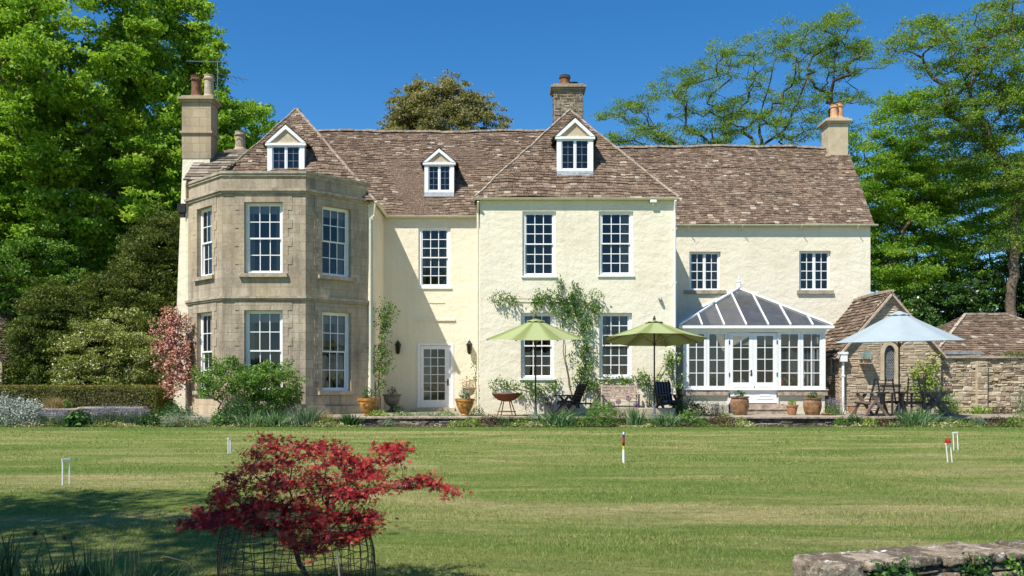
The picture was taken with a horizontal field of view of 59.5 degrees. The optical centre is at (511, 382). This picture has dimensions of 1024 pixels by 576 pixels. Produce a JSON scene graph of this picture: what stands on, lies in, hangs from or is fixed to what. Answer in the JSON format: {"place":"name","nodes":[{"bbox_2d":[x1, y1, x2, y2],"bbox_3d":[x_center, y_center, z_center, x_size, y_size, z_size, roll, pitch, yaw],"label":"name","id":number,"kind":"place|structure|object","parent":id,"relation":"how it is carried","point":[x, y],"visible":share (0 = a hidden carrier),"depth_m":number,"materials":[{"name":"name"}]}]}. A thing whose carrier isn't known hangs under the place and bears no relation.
{"place":"outdoors","nodes":[
{"label":"outdoors","id":0,"kind":"place"},
{"bbox_2d":[0,406,1023,575],"bbox_3d":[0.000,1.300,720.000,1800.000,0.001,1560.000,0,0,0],"label":"ground","id":1,"kind":"structure","parent":0,"point":[431,533],"depth_m":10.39,"materials":[{"name":"green plant"}]},
{"bbox_2d":[0,310,46,385],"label":"garden shed","id":2,"kind":"structure","parent":1,"relation":"on","point":[5,318],"depth_m":35.17,"materials":[{"name":"stone"}]},
{"bbox_2d":[0,525,52,575],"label":"daffodil clump","id":3,"kind":"object","parent":1,"relation":"on","point":[9,566],"visible":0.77,"depth_m":5.01,"materials":[{"name":"green plant"}]},
{"bbox_2d":[0,550,91,575],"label":"daffodil clump","id":4,"kind":"object","parent":1,"relation":"on","point":[17,569],"visible":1,"depth_m":4.82,"materials":[{"name":"green plant"}]},
{"bbox_2d":[0,225,102,366],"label":"young tree","id":5,"kind":"object","parent":1,"relation":"on","point":[13,248],"visible":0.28,"depth_m":37.98,"materials":[{"name":"green plant"}]},
{"bbox_2d":[23,553,89,575],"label":"daffodil clump","id":6,"kind":"object","parent":1,"relation":"on","point":[68,570],"visible":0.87,"depth_m":4.88,"materials":[{"name":"green plant"}]},
{"bbox_2d":[0,11,116,260],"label":"lime tree","id":7,"kind":"object","parent":1,"relation":"on","point":[38,115],"visible":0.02,"depth_m":45.91,"materials":[{"name":"green plant"}]},
{"bbox_2d":[0,275,118,384],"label":"yew tree","id":8,"kind":"object","parent":1,"relation":"on","point":[19,332],"visible":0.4,"depth_m":34.47,"materials":[{"name":"green plant"}]},
{"bbox_2d":[56,537,139,575],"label":"daffodil clump","id":9,"kind":"object","parent":1,"relation":"on","point":[86,572],"visible":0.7,"depth_m":5.01,"materials":[{"name":"green plant"}]},
{"bbox_2d":[43,306,173,404],"bbox_3d":[-14.987,-0.750,33.606,5.078,4.314,3.780,0,0,0],"label":"garden shrub","id":10,"kind":"object","parent":1,"relation":"on","point":[117,335],"visible":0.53,"depth_m":33.12,"materials":[{"name":"green plant"}]},
{"bbox_2d":[83,549,155,575],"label":"daffodil clump","id":11,"kind":"object","parent":1,"relation":"on","point":[107,572],"visible":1,"depth_m":4.80,"materials":[{"name":"green plant"}]},
{"bbox_2d":[0,0,258,361],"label":"lime tree","id":12,"kind":"object","parent":1,"relation":"on","point":[130,62],"visible":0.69,"depth_m":39.60,"materials":[{"name":"green plant"}]},
{"bbox_2d":[96,551,177,575],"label":"daffodil clump","id":13,"kind":"object","parent":1,"relation":"on","point":[147,571],"visible":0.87,"depth_m":4.89,"materials":[{"name":"green plant"}]},
{"bbox_2d":[22,201,261,405],"bbox_3d":[-14.591,-2.698,36.881,9.965,9.601,7.793,0,0,0],"label":"yew tree","id":14,"kind":"object","parent":1,"relation":"on","point":[156,246],"visible":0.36,"depth_m":35.63,"materials":[{"name":"green plant"}]},
{"bbox_2d":[123,346,174,393],"bbox_3d":[-12.982,0.020,33.278,2.685,2.770,2.318,0,0,-27],"label":"garden shrub","id":15,"kind":"object","parent":1,"relation":"on","point":[145,356],"visible":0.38,"depth_m":32.87,"materials":[{"name":"green plant"}]},
{"bbox_2d":[74,97,279,373],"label":"background tree","id":16,"kind":"object","parent":1,"relation":"on","point":[251,109],"visible":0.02,"depth_m":58.15,"materials":[{"name":"green plant"}]},
{"bbox_2d":[155,400,198,416],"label":"ground cover","id":17,"kind":"object","parent":1,"relation":"on","point":[165,410],"visible":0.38,"depth_m":27.94,"materials":[{"name":"green plant"}]},
{"bbox_2d":[187,354,252,414],"bbox_3d":[-8.969,0.209,27.673,1.987,2.188,1.830,0,0,0],"label":"rose bush","id":18,"kind":"object","parent":1,"relation":"on","point":[209,383],"visible":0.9,"depth_m":27.51,"materials":[{"name":"green plant"}]},
{"bbox_2d":[230,358,309,415],"bbox_3d":[-7.484,0.263,27.614,2.316,2.080,2.030,0,0,-23],"label":"rose bush","id":19,"kind":"object","parent":1,"relation":"on","point":[256,376],"visible":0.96,"depth_m":27.36,"materials":[{"name":"green plant"}]},
{"bbox_2d":[216,513,375,575],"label":"wire cage","id":20,"kind":"object","parent":1,"relation":"on","point":[219,568],"visible":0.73,"depth_m":5.35,"materials":[{"name":"black metal"}]},
{"bbox_2d":[168,431,472,575],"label":"japanese maple","id":21,"kind":"object","parent":1,"relation":"on","point":[205,520],"visible":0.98,"depth_m":5.40,"materials":[{"name":"red plant"}]},
{"bbox_2d":[373,69,513,130],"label":"evergreen oak","id":22,"kind":"object","parent":1,"relation":"on","point":[416,108],"visible":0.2,"depth_m":48.83,"materials":[{"name":"green plant"}]},
{"bbox_2d":[2,420,1022,426],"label":"flower bed","id":23,"kind":"object","parent":1,"relation":"on","point":[511,426],"visible":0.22,"depth_m":26.17,"materials":[{"name":"soil"}]},
{"bbox_2d":[0,391,34,425],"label":"silver shrub","id":24,"kind":"object","parent":23,"relation":"on","point":[7,410],"visible":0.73,"depth_m":26.54,"materials":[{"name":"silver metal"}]},
{"bbox_2d":[10,398,49,425],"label":"silver shrub","id":25,"kind":"object","parent":23,"relation":"on","point":[33,410],"visible":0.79,"depth_m":26.43,"materials":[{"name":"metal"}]},
{"bbox_2d":[30,406,64,425],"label":"lavender","id":26,"kind":"object","parent":23,"relation":"on","point":[47,418],"visible":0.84,"depth_m":26.42,"materials":[{"name":"purple plant"}]},
{"bbox_2d":[61,409,92,426],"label":"broad leaved plant","id":27,"kind":"object","parent":23,"relation":"on","point":[76,419],"visible":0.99,"depth_m":26.11,"materials":[{"name":"green plant"}]},
{"bbox_2d":[0,384,171,419],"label":"clipped hedge","id":28,"kind":"object","parent":23,"relation":"on","point":[108,395],"visible":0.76,"depth_m":30.12,"materials":[{"name":"green plant"}]},
{"bbox_2d":[105,403,145,424],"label":"lavender","id":29,"kind":"object","parent":23,"relation":"on","point":[123,416],"visible":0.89,"depth_m":26.39,"materials":[{"name":"purple plant"}]},
{"bbox_2d":[122,404,149,425],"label":"lavender","id":30,"kind":"object","parent":23,"relation":"on","point":[138,417],"visible":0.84,"depth_m":26.41,"materials":[{"name":"purple plant"}]},
{"bbox_2d":[134,410,160,425],"bbox_3d":[-10.620,1.048,26.364,0.752,0.525,0.743,0,0,27],"label":"green mound","id":31,"kind":"object","parent":23,"relation":"on","point":[148,418],"visible":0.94,"depth_m":26.27,"materials":[{"name":"green plant"}]},
{"bbox_2d":[160,409,195,425],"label":"sage bush","id":32,"kind":"object","parent":23,"relation":"on","point":[177,415],"visible":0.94,"depth_m":26.29,"materials":[{"name":"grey plant"}]},
{"bbox_2d":[206,393,259,424],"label":"dark bush","id":33,"kind":"object","parent":23,"relation":"on","point":[243,407],"visible":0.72,"depth_m":26.70,"materials":[{"name":"green plant"}]},
{"bbox_2d":[225,410,271,425],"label":"iris clump","id":34,"kind":"object","parent":23,"relation":"on","point":[246,423],"visible":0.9,"depth_m":26.22,"materials":[{"name":"green plant"}]},
{"bbox_2d":[243,397,289,422],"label":"dark bush","id":35,"kind":"object","parent":23,"relation":"on","point":[274,407],"visible":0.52,"depth_m":26.90,"materials":[{"name":"green plant"}]},
{"bbox_2d":[256,410,296,425],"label":"iris clump","id":36,"kind":"object","parent":23,"relation":"on","point":[280,421],"visible":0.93,"depth_m":26.20,"materials":[{"name":"green plant"}]},
{"bbox_2d":[272,404,327,425],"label":"tall leaf clump","id":37,"kind":"object","parent":23,"relation":"on","point":[305,416],"visible":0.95,"depth_m":26.28,"materials":[{"name":"plant"}]},
{"bbox_2d":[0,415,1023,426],"bbox_3d":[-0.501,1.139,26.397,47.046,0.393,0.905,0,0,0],"label":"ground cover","id":38,"kind":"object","parent":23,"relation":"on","point":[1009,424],"visible":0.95,"depth_m":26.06,"materials":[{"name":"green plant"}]},
{"bbox_2d":[512,406,596,426],"bbox_3d":[1.241,0.955,26.312,3.286,0.630,2.225,0,0,0],"label":"iris clump","id":39,"kind":"object","parent":23,"relation":"on","point":[562,419],"visible":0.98,"depth_m":26.11,"materials":[{"name":"green plant"}]},
{"bbox_2d":[586,399,622,425],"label":"domed bush","id":40,"kind":"object","parent":23,"relation":"on","point":[602,408],"visible":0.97,"depth_m":26.18,"materials":[{"name":"green plant"}]},
{"bbox_2d":[623,408,648,425],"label":"iris clump","id":41,"kind":"object","parent":23,"relation":"on","point":[633,418],"visible":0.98,"depth_m":26.28,"materials":[{"name":"green plant"}]},
{"bbox_2d":[644,409,697,425],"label":"iris clump","id":42,"kind":"object","parent":23,"relation":"on","point":[662,419],"visible":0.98,"depth_m":26.17,"materials":[{"name":"green plant"}]},
{"bbox_2d":[875,405,954,425],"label":"spiky clump","id":43,"kind":"object","parent":23,"relation":"on","point":[915,418],"visible":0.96,"depth_m":26.23,"materials":[{"name":"green plant"}]},
{"bbox_2d":[173,73,878,414],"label":"country house","id":44,"kind":"structure","parent":1,"relation":"on","point":[304,244],"depth_m":31.12,"materials":[{"name":"white paint"}]},
{"bbox_2d":[148,303,195,405],"bbox_3d":[-11.308,-0.921,29.905,1.664,3.464,0.739,0,0,0],"label":"pink clematis","id":45,"kind":"object","parent":44,"relation":"attached to","point":[176,368],"visible":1,"depth_m":29.86,"materials":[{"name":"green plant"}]},
{"bbox_2d":[192,312,211,394],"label":"window","id":46,"kind":"structure","parent":44,"relation":"in","point":[208,333],"depth_m":29.94,"materials":[{"name":"white paint"}]},
{"bbox_2d":[192,207,214,281],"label":"window","id":47,"kind":"structure","parent":44,"relation":"in","point":[206,258],"depth_m":29.94,"materials":[{"name":"white paint"}]},
{"bbox_2d":[239,311,282,394],"bbox_3d":[-7.957,-1.005,28.812,1.550,2.810,0.443,0,0,0],"label":"window","id":48,"kind":"structure","parent":44,"relation":"in","point":[250,327],"depth_m":28.84,"materials":[{"name":"white paint"}]},
{"bbox_2d":[238,203,287,276],"bbox_3d":[-7.957,-4.620,28.812,1.550,2.500,0.443,0,0,0],"label":"window","id":49,"kind":"structure","parent":44,"relation":"in","point":[250,218],"depth_m":28.85,"materials":[{"name":"white paint"}]},
{"bbox_2d":[318,206,356,281],"bbox_3d":[-5.862,-4.620,29.610,0.443,2.500,1.440,0,0,45],"label":"window","id":50,"kind":"structure","parent":44,"relation":"in","point":[342,226],"depth_m":29.95,"materials":[{"name":"white paint"}]},
{"bbox_2d":[318,312,356,394],"bbox_3d":[-5.862,-1.005,29.610,0.443,2.810,1.440,0,0,45],"label":"window","id":51,"kind":"structure","parent":44,"relation":"in","point":[341,332],"depth_m":29.87,"materials":[{"name":"white paint"}]},
{"bbox_2d":[367,296,400,409],"bbox_3d":[-4.554,-1.003,30.601,1.433,3.889,0.650,0,0,0],"label":"climbing plant","id":52,"kind":"object","parent":44,"relation":"attached to","point":[385,324],"visible":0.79,"depth_m":30.64,"materials":[{"name":"green plant"}]},
{"bbox_2d":[417,228,451,288],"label":"window","id":53,"kind":"structure","parent":44,"relation":"in","point":[422,231],"depth_m":33.08,"materials":[{"name":"white paint"}]},
{"bbox_2d":[421,345,450,406],"bbox_3d":[-2.808,-0.231,33.118,1.089,2.308,0.267,0,0,5],"label":"door","id":54,"kind":"structure","parent":44,"relation":"in","point":[426,401],"depth_m":33.03,"materials":[{"name":"white paint"}]},
{"bbox_2d":[488,375,561,405],"bbox_3d":[0.419,0.321,29.742,2.471,1.190,0.363,0,0,0],"label":"espaliered fruit","id":55,"kind":"object","parent":44,"relation":"attached to","point":[530,388],"visible":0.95,"depth_m":29.76,"materials":[{"name":"green plant"}]},
{"bbox_2d":[520,313,555,379],"bbox_3d":[0.854,-1.251,30.037,1.201,2.344,0.373,0,0,0],"label":"window","id":56,"kind":"structure","parent":44,"relation":"in","point":[525,344],"depth_m":30.07,"materials":[{"name":"white paint"}]},
{"bbox_2d":[521,212,556,277],"bbox_3d":[0.908,-4.654,30.017,1.201,2.317,0.333,0,0,0],"label":"window","id":57,"kind":"structure","parent":44,"relation":"in","point":[552,274],"depth_m":29.99,"materials":[{"name":"white paint"}]},
{"bbox_2d":[487,275,629,399],"bbox_3d":[1.588,-1.440,29.728,4.825,4.326,0.396,0,0,0],"label":"grapevine","id":58,"kind":"object","parent":44,"relation":"attached to","point":[587,319],"visible":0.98,"depth_m":29.76,"materials":[{"name":"green plant"}]},
{"bbox_2d":[598,313,631,378],"bbox_3d":[3.457,-1.264,30.037,1.175,2.317,0.373,0,0,0],"label":"window","id":59,"kind":"structure","parent":44,"relation":"in","point":[624,355],"depth_m":30.07,"materials":[{"name":"white paint"}]},
{"bbox_2d":[598,212,634,276],"bbox_3d":[3.471,-4.668,30.017,1.228,2.291,0.333,0,0,0],"label":"window","id":60,"kind":"structure","parent":44,"relation":"in","point":[625,253],"depth_m":30.03,"materials":[{"name":"white paint"}]},
{"bbox_2d":[586,372,648,403],"bbox_3d":[3.466,0.195,29.761,2.223,1.066,0.311,0,0,0],"label":"espaliered fruit","id":61,"kind":"object","parent":44,"relation":"attached to","point":[622,382],"visible":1,"depth_m":29.78,"materials":[{"name":"green plant"}]},
{"bbox_2d":[636,346,687,406],"bbox_3d":[4.993,-0.253,29.666,1.711,2.187,0.475,0,0,0],"label":"wall rose","id":62,"kind":"object","parent":44,"relation":"attached to","point":[668,359],"depth_m":29.73,"materials":[{"name":"green plant"}]},
{"bbox_2d":[684,252,725,293],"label":"window","id":63,"kind":"structure","parent":44,"relation":"in","point":[715,256],"depth_m":33.71,"materials":[{"name":"white paint"}]},
{"bbox_2d":[797,251,833,293],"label":"window","id":64,"kind":"structure","parent":44,"relation":"in","point":[801,291],"depth_m":33.70,"materials":[{"name":"white paint"}]},
{"bbox_2d":[316,416,1023,424],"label":"terrace wall","id":65,"kind":"structure","parent":1,"relation":"on","point":[445,420],"depth_m":26.96,"materials":[{"name":"stone"}]},
{"bbox_2d":[591,36,759,145],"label":"acacia tree","id":66,"kind":"object","parent":1,"relation":"on","point":[687,82],"visible":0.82,"depth_m":46.48,"materials":[{"name":"green plant"}]},
{"bbox_2d":[699,13,853,145],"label":"acacia tree","id":67,"kind":"object","parent":1,"relation":"on","point":[784,123],"visible":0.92,"depth_m":46.48,"materials":[{"name":"green plant"}]},
{"bbox_2d":[789,2,898,135],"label":"acacia tree","id":68,"kind":"object","parent":1,"relation":"on","point":[857,50],"visible":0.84,"depth_m":47.70,"materials":[{"name":"green plant"}]},
{"bbox_2d":[810,290,947,412],"bbox_3d":[12.856,-0.935,32.925,3.916,4.470,5.350,0,0,0],"label":"stone annex","id":69,"kind":"object","parent":1,"relation":"on","point":[847,376],"visible":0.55,"depth_m":30.50,"materials":[{"name":"beige stone"}]},
{"bbox_2d":[904,352,943,405],"bbox_3d":[13.934,-0.086,30.267,1.335,1.915,0.476,0,0,0],"label":"fig","id":70,"kind":"object","parent":69,"relation":"attached to","point":[915,372],"visible":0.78,"depth_m":30.26,"materials":[{"name":"green plant"}]},
{"bbox_2d":[792,539,1023,575],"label":"dry stone wall","id":71,"kind":"structure","parent":1,"relation":"on","point":[936,560],"depth_m":5.49,"materials":[{"name":"grey stone"}]},
{"bbox_2d":[863,559,905,575],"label":"ivy patch","id":72,"kind":"object","parent":71,"relation":"attached to","point":[889,570],"visible":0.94,"depth_m":5.27,"materials":[{"name":"green plant"}]},
{"bbox_2d":[953,552,997,575],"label":"ivy patch","id":73,"kind":"object","parent":71,"relation":"attached to","point":[980,569],"visible":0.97,"depth_m":5.48,"materials":[{"name":"green plant"}]},
{"bbox_2d":[848,88,976,320],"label":"acacia tree","id":74,"kind":"object","parent":1,"relation":"on","point":[878,175],"visible":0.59,"depth_m":43.03,"materials":[{"name":"green plant"}]},
{"bbox_2d":[853,85,1013,315],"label":"acacia tree","id":75,"kind":"object","parent":1,"relation":"on","point":[953,206],"visible":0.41,"depth_m":43.81,"materials":[{"name":"green plant"}]},
{"bbox_2d":[897,278,1000,327],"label":"laurel","id":76,"kind":"object","parent":1,"relation":"on","point":[920,313],"visible":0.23,"depth_m":41.62,"materials":[{"name":"green plant"}]},
{"bbox_2d":[877,0,1023,315],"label":"old acacia","id":77,"kind":"object","parent":1,"relation":"on","point":[1002,100],"visible":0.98,"depth_m":40.48,"materials":[{"name":"green plant"}]},
{"bbox_2d":[906,159,1023,315],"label":"acacia tree","id":78,"kind":"object","parent":1,"relation":"on","point":[967,222],"visible":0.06,"depth_m":47.35,"materials":[{"name":"green plant"}]},
{"bbox_2d":[930,245,1023,321],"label":"laurel","id":79,"kind":"object","parent":1,"relation":"on","point":[994,279],"visible":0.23,"depth_m":41.81,"materials":[{"name":"green plant"}]},
{"bbox_2d":[936,313,1023,356],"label":"outbuilding","id":80,"kind":"structure","parent":1,"relation":"on","point":[992,334],"depth_m":35.04,"materials":[{"name":"stone"}]},
{"bbox_2d":[941,351,1023,412],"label":"garden wall","id":81,"kind":"structure","parent":1,"relation":"on","point":[990,381],"depth_m":30.69,"materials":[{"name":"stone"}]},
{"bbox_2d":[43,0,1023,381],"label":"sky","id":82,"kind":"structure","parent":0,"point":[337,62],"materials":[{"name":"blue"}]},
{"bbox_2d":[150,410,1023,424],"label":"terrace","id":83,"kind":"structure","parent":0,"point":[459,414],"depth_m":28.42,"materials":[{"name":"grey stone"}]},
{"bbox_2d":[357,387,378,415],"bbox_3d":[-4.500,0.600,28.000,0.670,0.900,0.663,0,0,0],"label":"ornate pot","id":84,"kind":"object","parent":83,"relation":"on","point":[367,404],"visible":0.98,"depth_m":27.81,"materials":[{"name":"orange ceramic"}]},
{"bbox_2d":[382,386,401,411],"bbox_3d":[-4.232,0.595,31.600,0.680,0.911,0.673,0,0,0],"label":"stone urn","id":85,"kind":"object","parent":83,"relation":"on","point":[391,399],"visible":0.92,"depth_m":31.41,"materials":[{"name":"grey stone"}]},
{"bbox_2d":[455,388,474,415],"bbox_3d":[-1.486,0.613,28.200,0.626,0.875,0.620,0,0,0],"label":"ornate pot","id":86,"kind":"object","parent":83,"relation":"on","point":[464,402],"visible":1,"depth_m":28.04,"materials":[{"name":"orange ceramic"}]},
{"bbox_2d":[492,393,520,415],"bbox_3d":[-0.175,0.697,28.000,0.920,0.718,0.920,0,0,0],"label":"fire bowl","id":87,"kind":"object","parent":83,"relation":"on","point":[506,397],"visible":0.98,"depth_m":27.74,"materials":[{"name":"metal"}]},
{"bbox_2d":[487,314,585,416],"bbox_3d":[0.720,-0.519,27.350,2.993,3.139,2.985,0,0,0],"label":"garden parasol","id":88,"kind":"object","parent":83,"relation":"on","point":[535,330],"visible":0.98,"depth_m":26.66,"materials":[{"name":"green fabric"}]},
{"bbox_2d":[554,380,588,414],"bbox_3d":[1.892,0.499,28.547,0.989,1.153,0.710,0,0,30],"label":"reclining chair","id":89,"kind":"object","parent":83,"relation":"on","point":[578,395],"visible":0.84,"depth_m":28.35,"materials":[{"name":"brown wood"}]},
{"bbox_2d":[601,384,639,407],"bbox_3d":[3.532,0.560,29.287,1.221,0.988,0.675,0,0,0],"label":"garden bench","id":90,"kind":"object","parent":83,"relation":"on","point":[619,387],"visible":0.83,"depth_m":29.50,"materials":[{"name":"grey wood"}]},
{"bbox_2d":[570,407,674,415],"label":"stone kerb","id":91,"kind":"structure","parent":83,"relation":"on","point":[579,411],"depth_m":27.32,"materials":[{"name":"stone"}]},
{"bbox_2d":[604,316,706,416],"bbox_3d":[4.347,-0.495,27.350,2.993,3.091,2.984,0,0,0],"label":"garden parasol","id":92,"kind":"object","parent":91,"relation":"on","point":[654,332],"visible":0.98,"depth_m":27.62,"materials":[{"name":"green fabric"}]},
{"bbox_2d":[653,380,684,414],"bbox_3d":[4.903,0.499,28.126,0.750,1.151,0.837,0,0,-29],"label":"cushioned armchair","id":93,"kind":"object","parent":83,"relation":"on","point":[663,393],"visible":0.87,"depth_m":28.21,"materials":[{"name":"fabric"}]},
{"bbox_2d":[670,396,715,421],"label":"green shrub","id":94,"kind":"object","parent":83,"relation":"on","point":[698,407],"visible":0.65,"depth_m":27.48,"materials":[{"name":"green plant"}]},
{"bbox_2d":[730,389,748,414],"bbox_3d":[7.341,0.625,28.900,0.600,0.850,0.594,0,0,0],"label":"glazed pot","id":95,"kind":"object","parent":83,"relation":"on","point":[740,403],"visible":0.98,"depth_m":28.68,"materials":[{"name":"brown ceramic"}]},
{"bbox_2d":[676,276,834,413],"bbox_3d":[8.230,-1.465,31.582,5.225,5.070,4.065,0,0,0],"label":"conservatory","id":96,"kind":"object","parent":83,"relation":"on","point":[737,310],"visible":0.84,"depth_m":30.30,"materials":[{"name":"wood"}]},
{"bbox_2d":[687,332,706,388],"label":"window","id":97,"kind":"structure","parent":96,"relation":"in","point":[705,333],"depth_m":30.30,"materials":[{"name":"white paint"}]},
{"bbox_2d":[707,332,726,388],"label":"window","id":98,"kind":"structure","parent":96,"relation":"in","point":[725,333],"depth_m":30.30,"materials":[{"name":"white paint"}]},
{"bbox_2d":[729,333,752,402],"bbox_3d":[7.738,-0.485,30.290,0.817,2.370,0.111,0,0,0],"label":"door","id":99,"kind":"structure","parent":96,"relation":"in","point":[733,386],"depth_m":30.30,"materials":[{"name":"white paint"}]},
{"bbox_2d":[753,333,777,402],"bbox_3d":[8.568,-0.485,30.312,0.829,2.370,0.065,0,0,0],"label":"door","id":100,"kind":"structure","parent":96,"relation":"in","point":[763,392],"depth_m":30.30,"materials":[{"name":"white paint"}]},
{"bbox_2d":[778,332,800,388],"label":"window","id":101,"kind":"structure","parent":96,"relation":"in","point":[798,347],"depth_m":30.30,"materials":[{"name":"white paint"}]},
{"bbox_2d":[803,334,810,385],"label":"window","id":102,"kind":"structure","parent":96,"relation":"in","point":[806,338],"depth_m":31.99,"materials":[{"name":"white paint"}]},
{"bbox_2d":[801,332,821,388],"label":"window","id":103,"kind":"structure","parent":96,"relation":"in","point":[820,333],"depth_m":30.30,"materials":[{"name":"white paint"}]},
{"bbox_2d":[812,334,818,385],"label":"window","id":104,"kind":"structure","parent":96,"relation":"in","point":[815,337],"depth_m":31.16,"materials":[{"name":"white paint"}]},
{"bbox_2d":[803,392,821,414],"bbox_3d":[9.689,0.676,28.900,0.580,0.748,0.574,0,0,0],"label":"glazed pot","id":105,"kind":"object","parent":83,"relation":"on","point":[812,405],"visible":1,"depth_m":28.69,"materials":[{"name":"brown ceramic"}]},
{"bbox_2d":[849,378,888,415],"bbox_3d":[11.001,0.473,27.611,0.944,1.209,0.728,0,0,-18],"label":"garden chair","id":106,"kind":"object","parent":83,"relation":"on","point":[875,401],"visible":0.98,"depth_m":27.48,"materials":[{"name":"brown wood"}]},
{"bbox_2d":[836,307,965,415],"bbox_3d":[11.841,-0.627,27.400,3.399,3.354,3.399,0,0,0],"label":"garden parasol","id":107,"kind":"object","parent":83,"relation":"on","point":[898,326],"visible":0.94,"depth_m":26.69,"materials":[{"name":"blue fabric"}]},
{"bbox_2d":[897,377,929,416],"bbox_3d":[12.230,0.464,27.317,0.728,1.227,0.938,0,0,7],"label":"garden chair","id":108,"kind":"object","parent":83,"relation":"on","point":[907,402],"visible":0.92,"depth_m":27.07,"materials":[{"name":"brown wood"}]},
{"bbox_2d":[916,378,953,415],"bbox_3d":[13.120,0.473,27.806,0.944,1.209,0.728,0,0,10],"label":"garden chair","id":109,"kind":"object","parent":83,"relation":"on","point":[932,402],"visible":0.75,"depth_m":27.51,"materials":[{"name":"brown wood"}]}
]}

